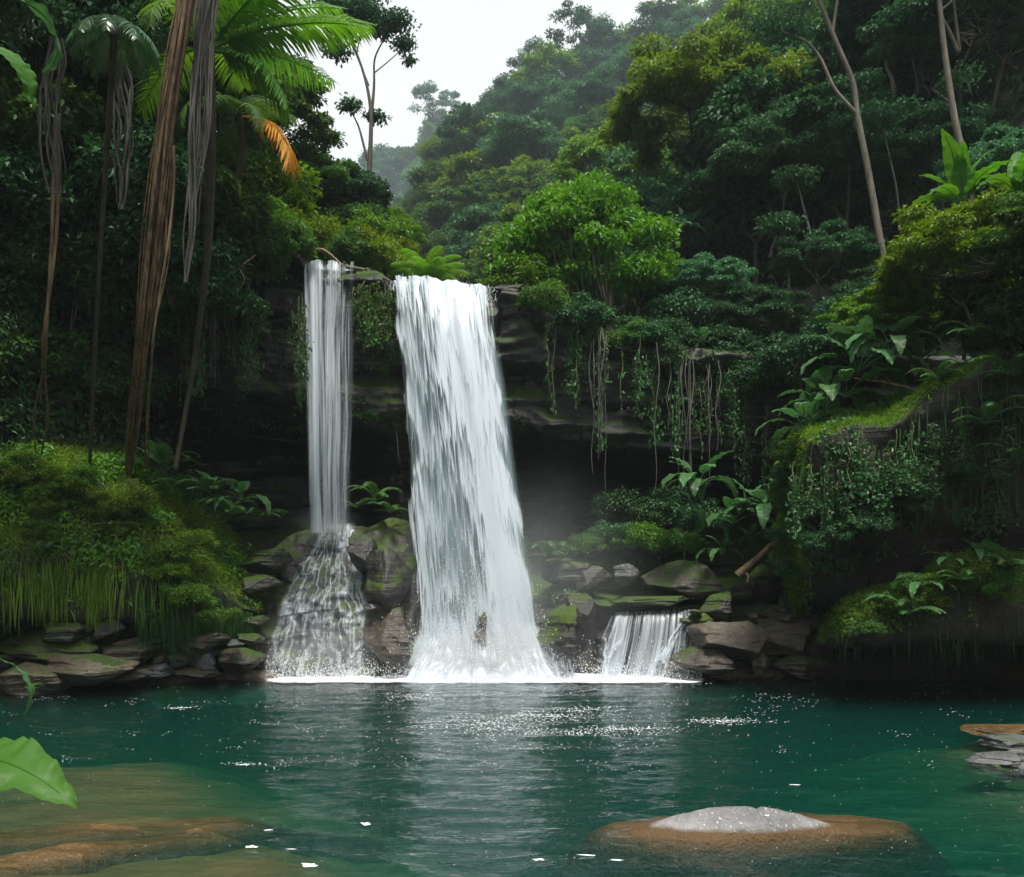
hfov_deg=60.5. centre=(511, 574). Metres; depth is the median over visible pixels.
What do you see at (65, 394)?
ivy
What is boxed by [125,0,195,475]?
hanging roots
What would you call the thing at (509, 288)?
rock
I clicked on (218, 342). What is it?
hanging vine
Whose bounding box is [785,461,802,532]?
hanging vine
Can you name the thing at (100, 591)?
hanging grass
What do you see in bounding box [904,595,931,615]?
bush
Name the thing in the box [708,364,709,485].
hanging vine
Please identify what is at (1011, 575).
bush
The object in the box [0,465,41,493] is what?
bush
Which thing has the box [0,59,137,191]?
bush
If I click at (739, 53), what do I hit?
broadleaf tree
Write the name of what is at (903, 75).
broadleaf tree
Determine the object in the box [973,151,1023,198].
banana plant
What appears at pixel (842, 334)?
leafy plant
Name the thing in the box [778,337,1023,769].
bank
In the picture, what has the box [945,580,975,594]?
bush
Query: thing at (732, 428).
hanging vine
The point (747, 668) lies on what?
rock
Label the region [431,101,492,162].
broadleaf tree
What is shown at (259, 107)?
palm tree
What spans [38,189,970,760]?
cliff
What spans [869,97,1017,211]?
broadleaf tree
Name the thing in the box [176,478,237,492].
fern
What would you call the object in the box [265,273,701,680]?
spray
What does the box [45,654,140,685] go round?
rock
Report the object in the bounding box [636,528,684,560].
bush
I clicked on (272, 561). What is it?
rock
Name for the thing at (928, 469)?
hanging vine
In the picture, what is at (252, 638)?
rock
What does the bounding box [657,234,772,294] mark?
broadleaf tree
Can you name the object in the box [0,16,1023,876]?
ground
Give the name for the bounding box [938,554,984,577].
bush
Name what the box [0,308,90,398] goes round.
bush
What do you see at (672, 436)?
hanging vine
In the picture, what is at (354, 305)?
hanging vine
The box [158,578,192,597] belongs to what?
bush
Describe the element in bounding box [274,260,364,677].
waterfall
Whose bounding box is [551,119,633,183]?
broadleaf tree
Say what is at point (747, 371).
bush
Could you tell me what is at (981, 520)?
ivy
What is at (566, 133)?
broadleaf tree
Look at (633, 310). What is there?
bush
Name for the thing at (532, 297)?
bush
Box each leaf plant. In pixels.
[0,47,37,109]
[0,657,34,715]
[0,736,77,809]
[18,0,62,73]
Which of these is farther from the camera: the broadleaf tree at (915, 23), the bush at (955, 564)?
the broadleaf tree at (915, 23)
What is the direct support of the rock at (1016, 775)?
in the pool water
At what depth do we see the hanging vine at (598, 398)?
20.04 m
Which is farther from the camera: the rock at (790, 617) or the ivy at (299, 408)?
the ivy at (299, 408)
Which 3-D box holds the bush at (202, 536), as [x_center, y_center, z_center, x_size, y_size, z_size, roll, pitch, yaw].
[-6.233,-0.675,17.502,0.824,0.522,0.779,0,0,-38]
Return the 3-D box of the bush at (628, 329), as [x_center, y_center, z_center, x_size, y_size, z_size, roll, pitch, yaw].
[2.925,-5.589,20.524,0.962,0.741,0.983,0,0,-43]
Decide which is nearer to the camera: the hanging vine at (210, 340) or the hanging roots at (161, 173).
the hanging roots at (161, 173)
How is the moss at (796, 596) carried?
on the bank at (828, 589)
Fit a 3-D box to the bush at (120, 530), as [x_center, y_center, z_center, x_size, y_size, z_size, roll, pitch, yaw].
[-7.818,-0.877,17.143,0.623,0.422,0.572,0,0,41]
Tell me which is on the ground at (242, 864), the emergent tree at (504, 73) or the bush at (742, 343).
the emergent tree at (504, 73)
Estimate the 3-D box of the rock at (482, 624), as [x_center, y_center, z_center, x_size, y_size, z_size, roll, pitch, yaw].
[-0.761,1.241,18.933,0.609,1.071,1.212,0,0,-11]
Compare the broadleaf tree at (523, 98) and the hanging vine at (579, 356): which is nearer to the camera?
the hanging vine at (579, 356)
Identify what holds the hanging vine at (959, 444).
hanging from the bank at (828, 589)
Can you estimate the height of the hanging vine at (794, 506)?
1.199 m
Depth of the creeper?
18.31 m
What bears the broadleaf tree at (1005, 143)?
on the cliff
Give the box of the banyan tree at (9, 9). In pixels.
[0,0,174,62]
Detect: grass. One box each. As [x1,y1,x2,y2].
[0,510,238,639]
[131,570,256,664]
[774,348,1023,538]
[815,549,1023,644]
[836,589,1023,675]
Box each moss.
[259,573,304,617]
[774,324,1023,528]
[774,421,818,618]
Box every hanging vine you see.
[190,305,211,345]
[192,312,209,397]
[194,315,204,397]
[195,293,203,359]
[195,300,205,396]
[197,309,206,385]
[198,328,205,375]
[208,294,214,376]
[210,312,210,371]
[213,324,215,387]
[214,307,215,387]
[217,306,218,383]
[223,302,239,370]
[224,309,229,369]
[231,308,235,362]
[234,316,247,390]
[240,288,264,387]
[241,283,258,395]
[249,300,271,334]
[256,299,272,334]
[285,309,300,359]
[290,293,314,380]
[291,297,304,401]
[297,311,303,360]
[297,318,310,407]
[347,283,369,315]
[350,286,355,326]
[353,284,367,341]
[359,286,372,333]
[359,286,381,351]
[361,285,371,316]
[361,289,372,348]
[366,282,379,342]
[369,284,383,344]
[371,292,385,309]
[372,280,384,348]
[375,283,396,334]
[375,293,380,342]
[381,291,394,343]
[542,322,552,390]
[548,332,555,410]
[552,329,556,413]
[561,329,581,398]
[562,319,576,367]
[564,338,574,363]
[567,340,581,404]
[572,326,582,411]
[574,334,587,369]
[581,326,597,394]
[589,342,593,472]
[592,352,607,452]
[593,338,594,404]
[598,327,604,437]
[598,336,599,459]
[599,328,605,419]
[600,333,612,390]
[604,358,606,490]
[605,340,606,432]
[614,352,625,381]
[618,350,623,414]
[628,354,645,418]
[634,338,646,401]
[636,355,656,389]
[644,365,665,449]
[646,367,666,424]
[648,351,660,380]
[649,349,656,407]
[654,342,659,489]
[665,368,673,445]
[666,341,675,431]
[667,363,671,425]
[669,360,686,455]
[674,365,682,463]
[677,353,680,488]
[680,361,683,434]
[681,358,685,469]
[685,354,688,447]
[688,361,689,486]
[689,348,693,488]
[689,373,701,433]
[690,352,690,491]
[696,375,704,458]
[699,377,714,435]
[702,366,708,404]
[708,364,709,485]
[708,372,711,443]
[712,359,724,443]
[715,360,720,447]
[718,367,738,398]
[720,393,740,449]
[723,383,739,435]
[723,393,734,424]
[724,375,744,437]
[732,369,739,459]
[732,390,751,450]
[734,391,754,486]
[757,403,771,491]
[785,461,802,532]
[786,475,804,541]
[797,464,826,518]
[813,474,834,542]
[817,461,838,521]
[828,469,844,500]
[839,447,858,517]
[845,428,870,498]
[847,447,876,489]
[851,433,869,506]
[852,427,871,484]
[857,444,889,502]
[868,456,897,517]
[879,446,901,494]
[881,428,911,497]
[882,452,901,497]
[894,420,932,494]
[895,445,913,472]
[918,421,949,449]
[922,423,941,498]
[924,439,947,494]
[945,413,977,463]
[950,426,976,471]
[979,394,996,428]
[983,406,1018,481]
[1003,398,1023,466]
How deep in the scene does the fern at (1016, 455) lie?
14.20 m
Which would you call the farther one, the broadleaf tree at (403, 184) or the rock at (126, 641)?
the broadleaf tree at (403, 184)
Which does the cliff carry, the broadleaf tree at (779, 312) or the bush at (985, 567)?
the broadleaf tree at (779, 312)
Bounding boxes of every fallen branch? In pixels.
[218,251,255,289]
[314,248,343,265]
[345,265,391,291]
[735,540,776,582]
[854,370,918,391]
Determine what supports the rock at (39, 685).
on the pool water
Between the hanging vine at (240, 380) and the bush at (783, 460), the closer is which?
the bush at (783, 460)
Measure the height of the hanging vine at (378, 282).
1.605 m
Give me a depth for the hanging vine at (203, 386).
20.11 m
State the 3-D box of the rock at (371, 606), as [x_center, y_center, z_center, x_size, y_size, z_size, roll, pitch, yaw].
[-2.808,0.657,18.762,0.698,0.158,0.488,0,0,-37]
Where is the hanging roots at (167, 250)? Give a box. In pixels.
[144,145,175,467]
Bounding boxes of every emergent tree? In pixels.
[407,79,460,130]
[493,68,514,113]
[506,35,547,117]
[544,0,610,51]
[573,12,623,51]
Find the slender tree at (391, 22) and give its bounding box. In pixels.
[306,0,421,172]
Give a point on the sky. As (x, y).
(463, 45)
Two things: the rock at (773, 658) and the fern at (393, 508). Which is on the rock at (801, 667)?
the rock at (773, 658)
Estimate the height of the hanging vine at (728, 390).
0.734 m
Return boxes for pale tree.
[732,0,885,261]
[935,0,993,206]
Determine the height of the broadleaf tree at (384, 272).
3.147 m
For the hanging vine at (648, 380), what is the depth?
20.12 m
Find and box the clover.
[541,549,727,573]
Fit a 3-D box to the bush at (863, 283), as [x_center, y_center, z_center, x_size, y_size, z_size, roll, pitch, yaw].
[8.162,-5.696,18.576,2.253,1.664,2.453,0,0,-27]
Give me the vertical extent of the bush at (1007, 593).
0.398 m
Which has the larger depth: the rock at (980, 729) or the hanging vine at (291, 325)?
the hanging vine at (291, 325)
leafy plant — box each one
[113,440,215,496]
[152,471,251,520]
[214,476,270,514]
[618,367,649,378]
[658,496,705,524]
[661,450,745,502]
[689,327,721,347]
[694,496,774,543]
[695,535,743,561]
[724,488,774,528]
[736,523,770,543]
[753,476,774,497]
[754,396,840,454]
[777,364,889,423]
[800,315,932,400]
[807,367,900,411]
[826,304,942,379]
[880,338,954,389]
[896,572,959,598]
[922,552,973,567]
[954,538,995,561]
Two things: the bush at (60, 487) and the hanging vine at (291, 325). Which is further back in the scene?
the hanging vine at (291, 325)
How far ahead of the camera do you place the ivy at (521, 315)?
20.88 m
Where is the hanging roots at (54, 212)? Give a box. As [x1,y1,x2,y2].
[33,116,60,456]
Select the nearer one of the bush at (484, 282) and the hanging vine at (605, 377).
the hanging vine at (605, 377)
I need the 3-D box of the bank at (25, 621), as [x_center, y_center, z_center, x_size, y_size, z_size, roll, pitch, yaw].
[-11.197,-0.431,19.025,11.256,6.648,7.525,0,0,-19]
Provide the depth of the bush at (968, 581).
14.83 m
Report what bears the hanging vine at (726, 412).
hanging from the cliff
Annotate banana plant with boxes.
[907,128,1011,210]
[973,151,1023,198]
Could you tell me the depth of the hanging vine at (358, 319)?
20.33 m
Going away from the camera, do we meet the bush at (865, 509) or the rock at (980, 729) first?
the rock at (980, 729)
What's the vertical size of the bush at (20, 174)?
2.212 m
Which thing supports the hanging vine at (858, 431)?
hanging from the bank at (828, 589)
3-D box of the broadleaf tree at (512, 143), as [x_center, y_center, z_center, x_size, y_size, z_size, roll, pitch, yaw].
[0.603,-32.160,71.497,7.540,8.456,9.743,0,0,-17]
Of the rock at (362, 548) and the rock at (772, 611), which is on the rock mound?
the rock at (362, 548)
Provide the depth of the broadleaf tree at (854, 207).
30.76 m
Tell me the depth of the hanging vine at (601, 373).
20.02 m
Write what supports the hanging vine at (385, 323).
hanging from the cliff
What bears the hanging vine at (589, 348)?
hanging from the cliff
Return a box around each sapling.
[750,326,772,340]
[753,210,807,300]
[767,163,823,299]
[849,101,906,240]
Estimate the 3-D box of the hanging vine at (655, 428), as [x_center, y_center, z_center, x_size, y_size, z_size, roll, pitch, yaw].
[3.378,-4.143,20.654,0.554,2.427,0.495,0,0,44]
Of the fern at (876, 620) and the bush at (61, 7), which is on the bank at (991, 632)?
the fern at (876, 620)
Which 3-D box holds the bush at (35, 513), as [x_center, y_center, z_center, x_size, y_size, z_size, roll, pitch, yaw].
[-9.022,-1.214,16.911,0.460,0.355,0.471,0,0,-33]
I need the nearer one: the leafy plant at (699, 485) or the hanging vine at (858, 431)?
the hanging vine at (858, 431)
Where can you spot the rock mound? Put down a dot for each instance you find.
(395, 535)
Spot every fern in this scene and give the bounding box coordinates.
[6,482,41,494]
[19,540,62,551]
[87,521,139,530]
[146,451,200,463]
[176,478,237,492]
[189,496,258,514]
[223,543,259,551]
[235,507,288,520]
[337,499,370,507]
[344,481,402,500]
[364,501,407,512]
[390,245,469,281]
[528,541,568,556]
[533,541,576,551]
[846,618,893,627]
[862,594,945,614]
[906,360,967,381]
[929,320,1012,337]
[935,569,987,580]
[951,395,1023,427]
[966,353,1023,379]
[967,443,1023,463]
[983,552,1023,565]
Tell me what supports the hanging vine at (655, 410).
hanging from the cliff
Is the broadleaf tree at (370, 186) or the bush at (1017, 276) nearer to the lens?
the bush at (1017, 276)
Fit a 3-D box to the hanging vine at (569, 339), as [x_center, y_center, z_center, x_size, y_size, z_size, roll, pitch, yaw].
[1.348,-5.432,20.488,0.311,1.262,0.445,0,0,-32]
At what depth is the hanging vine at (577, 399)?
20.66 m
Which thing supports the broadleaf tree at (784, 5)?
on the ground at (242, 864)
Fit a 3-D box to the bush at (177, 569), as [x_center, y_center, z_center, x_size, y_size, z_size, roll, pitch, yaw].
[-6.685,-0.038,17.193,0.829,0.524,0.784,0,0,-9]
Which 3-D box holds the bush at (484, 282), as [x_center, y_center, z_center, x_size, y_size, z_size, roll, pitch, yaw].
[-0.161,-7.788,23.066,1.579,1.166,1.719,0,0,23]
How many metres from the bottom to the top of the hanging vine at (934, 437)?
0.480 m
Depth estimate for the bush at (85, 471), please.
17.09 m
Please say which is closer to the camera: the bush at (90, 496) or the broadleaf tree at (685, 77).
the bush at (90, 496)
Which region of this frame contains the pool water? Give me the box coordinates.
[0,672,1023,876]
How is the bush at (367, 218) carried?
on the cliff
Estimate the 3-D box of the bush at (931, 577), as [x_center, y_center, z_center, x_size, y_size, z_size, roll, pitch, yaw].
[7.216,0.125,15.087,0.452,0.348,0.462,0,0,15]
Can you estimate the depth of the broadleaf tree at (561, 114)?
75.56 m
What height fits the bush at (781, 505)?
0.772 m
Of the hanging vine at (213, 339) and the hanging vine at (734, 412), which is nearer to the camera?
the hanging vine at (213, 339)
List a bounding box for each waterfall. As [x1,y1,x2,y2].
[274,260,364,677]
[395,275,573,684]
[603,609,694,679]
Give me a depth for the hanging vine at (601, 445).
20.15 m
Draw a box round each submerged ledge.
[0,817,390,863]
[0,827,336,876]
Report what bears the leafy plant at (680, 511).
on the cliff
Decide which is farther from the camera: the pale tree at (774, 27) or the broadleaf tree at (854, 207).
the broadleaf tree at (854, 207)
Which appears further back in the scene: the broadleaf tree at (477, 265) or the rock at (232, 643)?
the broadleaf tree at (477, 265)
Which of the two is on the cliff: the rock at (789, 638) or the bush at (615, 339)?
the bush at (615, 339)
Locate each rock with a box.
[0,629,105,663]
[0,654,18,661]
[0,662,71,696]
[5,659,21,666]
[13,641,21,646]
[24,682,45,689]
[42,622,93,644]
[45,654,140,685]
[84,633,96,642]
[92,618,125,638]
[99,642,165,663]
[102,637,115,642]
[108,666,148,682]
[111,638,140,644]
[144,662,179,678]
[153,654,165,663]
[163,653,192,666]
[168,633,229,650]
[174,667,220,677]
[179,646,215,652]
[190,651,215,670]
[217,647,265,673]
[222,639,247,647]
[236,548,293,573]
[237,633,262,642]
[238,575,282,592]
[242,615,270,625]
[348,534,377,572]
[363,604,410,668]
[364,603,382,609]
[365,547,412,614]
[470,612,486,647]
[490,284,527,299]
[536,604,582,661]
[541,558,591,587]
[549,806,959,876]
[565,593,595,622]
[576,566,611,589]
[611,596,690,606]
[613,563,638,586]
[640,560,722,600]
[670,638,689,649]
[670,646,734,674]
[679,618,693,622]
[684,613,714,623]
[686,621,769,659]
[688,609,702,614]
[700,591,733,621]
[718,577,755,602]
[733,665,753,672]
[740,661,750,665]
[747,613,759,620]
[749,564,781,602]
[750,618,815,655]
[751,653,769,675]
[762,605,785,617]
[767,655,778,663]
[769,654,827,679]
[775,614,800,621]
[960,724,1023,735]
[965,751,1020,766]
[976,733,1023,750]
[990,765,1013,772]
[1008,748,1023,761]
[1009,762,1023,780]
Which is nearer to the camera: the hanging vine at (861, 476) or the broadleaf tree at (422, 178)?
the hanging vine at (861, 476)
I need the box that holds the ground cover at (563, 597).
[533,500,768,606]
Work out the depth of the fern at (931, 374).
14.84 m
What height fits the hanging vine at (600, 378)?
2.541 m
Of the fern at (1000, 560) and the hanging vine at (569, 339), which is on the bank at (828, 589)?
the fern at (1000, 560)
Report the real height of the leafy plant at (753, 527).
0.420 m
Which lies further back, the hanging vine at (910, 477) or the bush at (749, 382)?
the bush at (749, 382)
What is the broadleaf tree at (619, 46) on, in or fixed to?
on the ground at (242, 864)
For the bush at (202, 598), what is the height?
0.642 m
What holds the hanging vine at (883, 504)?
hanging from the bank at (828, 589)
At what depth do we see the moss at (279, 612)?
19.26 m
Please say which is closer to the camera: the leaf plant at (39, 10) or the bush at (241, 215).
the leaf plant at (39, 10)
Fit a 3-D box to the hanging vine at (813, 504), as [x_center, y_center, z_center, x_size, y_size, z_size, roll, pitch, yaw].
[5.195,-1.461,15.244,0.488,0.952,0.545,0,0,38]
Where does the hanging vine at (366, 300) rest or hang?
hanging from the fallen branch at (351, 267)
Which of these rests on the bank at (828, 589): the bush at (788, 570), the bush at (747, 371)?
the bush at (788, 570)
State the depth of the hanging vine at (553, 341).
20.57 m
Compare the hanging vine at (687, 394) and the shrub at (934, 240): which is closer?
the shrub at (934, 240)
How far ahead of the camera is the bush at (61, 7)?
16.89 m
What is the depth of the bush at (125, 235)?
17.96 m
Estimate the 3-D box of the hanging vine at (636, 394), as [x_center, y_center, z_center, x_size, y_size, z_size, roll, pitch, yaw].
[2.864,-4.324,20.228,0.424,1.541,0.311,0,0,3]
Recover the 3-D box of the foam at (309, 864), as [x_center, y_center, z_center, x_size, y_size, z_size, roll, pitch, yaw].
[-0.319,2.193,12.569,19.782,0.058,11.919,0,0,0]
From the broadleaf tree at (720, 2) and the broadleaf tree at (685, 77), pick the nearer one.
the broadleaf tree at (685, 77)
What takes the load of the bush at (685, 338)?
on the cliff
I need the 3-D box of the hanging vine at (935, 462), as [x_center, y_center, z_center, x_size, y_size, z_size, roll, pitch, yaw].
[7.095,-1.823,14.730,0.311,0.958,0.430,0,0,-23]
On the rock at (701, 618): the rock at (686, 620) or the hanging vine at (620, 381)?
the rock at (686, 620)
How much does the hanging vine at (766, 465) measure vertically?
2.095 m
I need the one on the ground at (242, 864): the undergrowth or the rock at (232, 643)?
the undergrowth
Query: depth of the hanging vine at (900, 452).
14.84 m
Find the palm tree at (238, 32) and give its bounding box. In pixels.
[133,0,376,467]
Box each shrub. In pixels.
[816,280,944,378]
[867,186,1023,327]
[959,289,1023,357]
[971,189,1023,268]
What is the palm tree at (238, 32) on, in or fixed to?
on the ground at (242, 864)
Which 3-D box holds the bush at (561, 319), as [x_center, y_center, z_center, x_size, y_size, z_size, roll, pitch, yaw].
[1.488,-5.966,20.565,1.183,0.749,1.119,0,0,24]
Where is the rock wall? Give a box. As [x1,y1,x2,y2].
[0,62,157,637]
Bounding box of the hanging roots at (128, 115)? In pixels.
[108,50,133,209]
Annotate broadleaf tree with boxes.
[183,47,347,162]
[245,132,359,216]
[282,142,356,219]
[283,153,394,266]
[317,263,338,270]
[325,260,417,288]
[353,167,379,201]
[357,143,391,178]
[362,147,404,204]
[375,145,407,194]
[387,206,428,245]
[389,188,433,231]
[394,157,423,200]
[395,139,428,181]
[401,195,445,238]
[402,159,465,209]
[409,186,483,239]
[411,217,467,271]
[414,130,453,168]
[416,108,448,146]
[424,148,515,199]
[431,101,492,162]
[440,256,495,302]
[443,199,506,272]
[446,174,502,226]
[448,111,507,162]
[465,202,527,260]
[471,234,497,272]
[474,112,564,166]
[476,67,537,117]
[476,107,555,173]
[485,72,582,125]
[487,153,554,204]
[507,169,555,206]
[509,38,597,104]
[534,86,600,131]
[542,163,587,192]
[545,62,628,114]
[548,113,597,152]
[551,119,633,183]
[554,77,617,123]
[557,44,621,84]
[557,125,598,167]
[574,169,664,310]
[575,22,651,59]
[580,133,678,177]
[583,172,785,294]
[586,100,615,131]
[586,152,674,184]
[596,22,816,220]
[596,287,728,327]
[598,43,638,83]
[609,32,678,86]
[620,0,707,45]
[622,23,654,45]
[639,101,664,115]
[649,251,758,337]
[653,6,702,42]
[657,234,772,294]
[661,144,705,180]
[663,26,761,118]
[664,28,709,56]
[665,58,821,285]
[676,0,721,19]
[680,108,703,138]
[681,18,726,40]
[682,94,857,258]
[694,0,817,41]
[696,273,734,299]
[705,0,751,23]
[706,137,911,255]
[708,282,813,349]
[724,149,869,288]
[733,33,815,59]
[746,28,761,48]
[748,0,830,49]
[759,0,828,21]
[763,26,859,100]
[764,218,889,305]
[766,67,935,231]
[767,17,974,101]
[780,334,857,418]
[816,264,884,362]
[820,0,981,99]
[832,0,1023,106]
[855,0,1023,122]
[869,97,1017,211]
[929,124,1023,226]
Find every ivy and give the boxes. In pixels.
[0,68,174,640]
[153,254,324,443]
[337,289,410,423]
[513,295,951,440]
[781,333,1023,624]
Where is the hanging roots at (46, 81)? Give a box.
[38,37,66,195]
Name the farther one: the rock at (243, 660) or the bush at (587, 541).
the bush at (587, 541)
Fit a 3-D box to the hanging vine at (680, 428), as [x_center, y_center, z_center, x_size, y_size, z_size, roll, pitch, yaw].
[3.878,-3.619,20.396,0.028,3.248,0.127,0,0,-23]
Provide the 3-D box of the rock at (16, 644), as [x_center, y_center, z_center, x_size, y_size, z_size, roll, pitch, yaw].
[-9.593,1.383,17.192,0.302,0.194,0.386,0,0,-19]
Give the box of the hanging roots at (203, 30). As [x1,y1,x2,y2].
[183,0,218,282]
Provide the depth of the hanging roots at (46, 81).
13.65 m
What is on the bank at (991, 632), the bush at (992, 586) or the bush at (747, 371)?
the bush at (992, 586)
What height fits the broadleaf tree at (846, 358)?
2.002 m
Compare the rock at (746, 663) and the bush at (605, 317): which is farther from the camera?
the bush at (605, 317)
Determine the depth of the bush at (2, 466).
16.74 m
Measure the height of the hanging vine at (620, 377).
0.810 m
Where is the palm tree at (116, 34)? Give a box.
[65,14,161,466]
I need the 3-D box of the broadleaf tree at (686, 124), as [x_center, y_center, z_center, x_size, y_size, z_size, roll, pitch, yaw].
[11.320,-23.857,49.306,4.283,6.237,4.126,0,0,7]
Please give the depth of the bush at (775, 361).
19.14 m
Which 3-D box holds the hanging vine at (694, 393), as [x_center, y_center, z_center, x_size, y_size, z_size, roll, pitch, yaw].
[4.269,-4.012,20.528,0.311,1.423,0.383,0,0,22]
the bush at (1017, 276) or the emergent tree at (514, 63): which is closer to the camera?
the bush at (1017, 276)
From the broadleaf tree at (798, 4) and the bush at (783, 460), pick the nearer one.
the bush at (783, 460)
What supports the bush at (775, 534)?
attached to the bank at (828, 589)
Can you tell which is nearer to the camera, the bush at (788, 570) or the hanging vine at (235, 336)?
the bush at (788, 570)
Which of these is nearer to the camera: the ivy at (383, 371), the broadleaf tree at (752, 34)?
the ivy at (383, 371)
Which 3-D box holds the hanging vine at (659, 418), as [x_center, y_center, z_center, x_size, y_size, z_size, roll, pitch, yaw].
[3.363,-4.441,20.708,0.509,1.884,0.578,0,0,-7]
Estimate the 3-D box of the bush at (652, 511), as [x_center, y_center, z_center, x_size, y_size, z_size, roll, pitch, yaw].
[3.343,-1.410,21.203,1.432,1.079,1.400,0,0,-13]
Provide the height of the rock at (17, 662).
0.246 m
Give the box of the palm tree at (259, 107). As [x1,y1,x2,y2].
[151,79,300,248]
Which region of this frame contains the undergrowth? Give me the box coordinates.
[177,30,1023,355]
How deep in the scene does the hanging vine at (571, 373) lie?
20.44 m
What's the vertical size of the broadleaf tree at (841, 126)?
4.129 m
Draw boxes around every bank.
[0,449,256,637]
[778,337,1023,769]
[821,554,1023,727]
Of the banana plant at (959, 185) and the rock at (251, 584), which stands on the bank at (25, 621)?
the rock at (251, 584)
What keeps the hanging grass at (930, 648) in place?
on the bank at (991, 632)
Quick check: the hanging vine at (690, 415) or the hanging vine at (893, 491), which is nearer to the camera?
the hanging vine at (893, 491)
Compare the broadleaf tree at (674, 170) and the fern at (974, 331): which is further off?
the broadleaf tree at (674, 170)
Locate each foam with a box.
[9,679,1011,866]
[267,672,702,682]
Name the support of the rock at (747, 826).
in the pool water
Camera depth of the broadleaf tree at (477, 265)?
52.56 m
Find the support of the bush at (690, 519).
on the cliff
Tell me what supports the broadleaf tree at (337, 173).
on the ground at (242, 864)
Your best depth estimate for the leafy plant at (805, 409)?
16.03 m
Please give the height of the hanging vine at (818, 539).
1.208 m
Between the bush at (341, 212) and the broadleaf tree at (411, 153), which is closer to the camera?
the bush at (341, 212)
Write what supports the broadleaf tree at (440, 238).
on the ground at (242, 864)
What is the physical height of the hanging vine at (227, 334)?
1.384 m
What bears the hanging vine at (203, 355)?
hanging from the cliff
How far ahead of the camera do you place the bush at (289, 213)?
20.87 m
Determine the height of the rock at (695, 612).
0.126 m
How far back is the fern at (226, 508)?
18.52 m
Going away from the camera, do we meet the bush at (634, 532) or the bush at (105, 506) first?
the bush at (105, 506)
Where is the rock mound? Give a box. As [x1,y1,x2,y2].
[198,518,432,758]
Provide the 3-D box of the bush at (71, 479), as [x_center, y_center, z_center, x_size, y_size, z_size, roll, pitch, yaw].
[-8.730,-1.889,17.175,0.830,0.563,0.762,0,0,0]
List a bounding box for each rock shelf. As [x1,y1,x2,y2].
[0,635,277,716]
[665,633,846,702]
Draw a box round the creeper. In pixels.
[0,149,179,491]
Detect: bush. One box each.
[0,0,142,132]
[0,2,203,138]
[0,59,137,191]
[0,136,105,264]
[0,216,153,331]
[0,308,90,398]
[0,446,45,472]
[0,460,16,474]
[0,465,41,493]
[6,176,144,277]
[16,456,65,481]
[19,517,61,539]
[21,478,50,498]
[21,483,68,501]
[25,495,68,514]
[30,88,203,181]
[31,504,55,516]
[34,472,87,501]
[37,475,75,500]
[49,466,89,492]
[51,0,159,52]
[58,462,102,494]
[63,118,233,222]
[76,290,212,380]
[80,487,112,507]
[84,192,253,302]
[85,0,243,62]
[87,494,135,520]
[95,519,129,537]
[105,2,246,130]
[110,487,159,522]
[116,148,276,235]
[141,540,195,570]
[147,560,193,585]
[156,247,267,329]
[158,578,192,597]
[163,38,309,138]
[165,583,221,614]
[167,205,254,262]
[178,528,222,553]
[194,604,242,630]
[217,148,291,205]
[217,194,309,238]
[225,188,274,235]
[225,225,300,285]
[239,145,322,219]
[247,212,319,268]
[273,206,317,260]
[284,202,335,247]
[285,224,316,269]
[299,212,343,261]
[313,225,373,270]
[318,198,393,234]
[331,222,395,269]
[340,206,415,243]
[348,233,413,278]
[376,230,423,279]
[474,253,512,294]
[488,252,565,288]
[515,283,570,314]
[525,278,576,312]
[549,301,601,335]
[553,290,618,342]
[561,532,608,559]
[582,326,625,353]
[583,517,630,552]
[586,485,647,522]
[607,520,661,558]
[613,313,647,339]
[617,317,653,350]
[618,320,677,357]
[619,494,676,527]
[628,286,688,320]
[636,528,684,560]
[639,284,719,326]
[641,315,692,343]
[641,337,694,380]
[641,483,703,528]
[662,525,710,559]
[664,497,730,530]
[669,320,733,347]
[680,298,775,345]
[695,320,766,359]
[706,354,762,394]
[718,365,765,402]
[721,352,805,407]
[751,328,845,393]
[763,482,790,509]
[763,527,795,552]
[766,470,796,492]
[766,544,798,566]
[769,437,797,460]
[770,456,797,479]
[771,492,792,513]
[771,514,791,533]
[773,553,805,584]
[775,454,795,471]
[787,312,865,365]
[796,530,829,554]
[806,285,902,341]
[809,493,844,510]
[817,518,856,547]
[832,270,942,345]
[834,507,875,536]
[846,619,887,641]
[849,505,870,516]
[853,511,900,537]
[864,470,892,491]
[866,591,894,608]
[882,590,918,613]
[883,265,950,326]
[888,477,932,504]
[889,572,928,589]
[902,497,934,515]
[903,281,1013,359]
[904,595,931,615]
[906,585,947,609]
[922,572,945,587]
[934,255,1023,315]
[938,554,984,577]
[941,562,987,590]
[943,550,998,575]
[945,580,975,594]
[956,569,1005,601]
[964,540,1010,561]
[979,564,1023,594]
[980,583,1017,603]
[982,550,1020,570]
[1003,403,1023,426]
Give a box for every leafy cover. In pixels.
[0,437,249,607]
[816,548,1022,648]
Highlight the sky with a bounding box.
[261,0,708,190]
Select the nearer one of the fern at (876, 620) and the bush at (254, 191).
the fern at (876, 620)
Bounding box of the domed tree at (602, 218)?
[479,164,685,331]

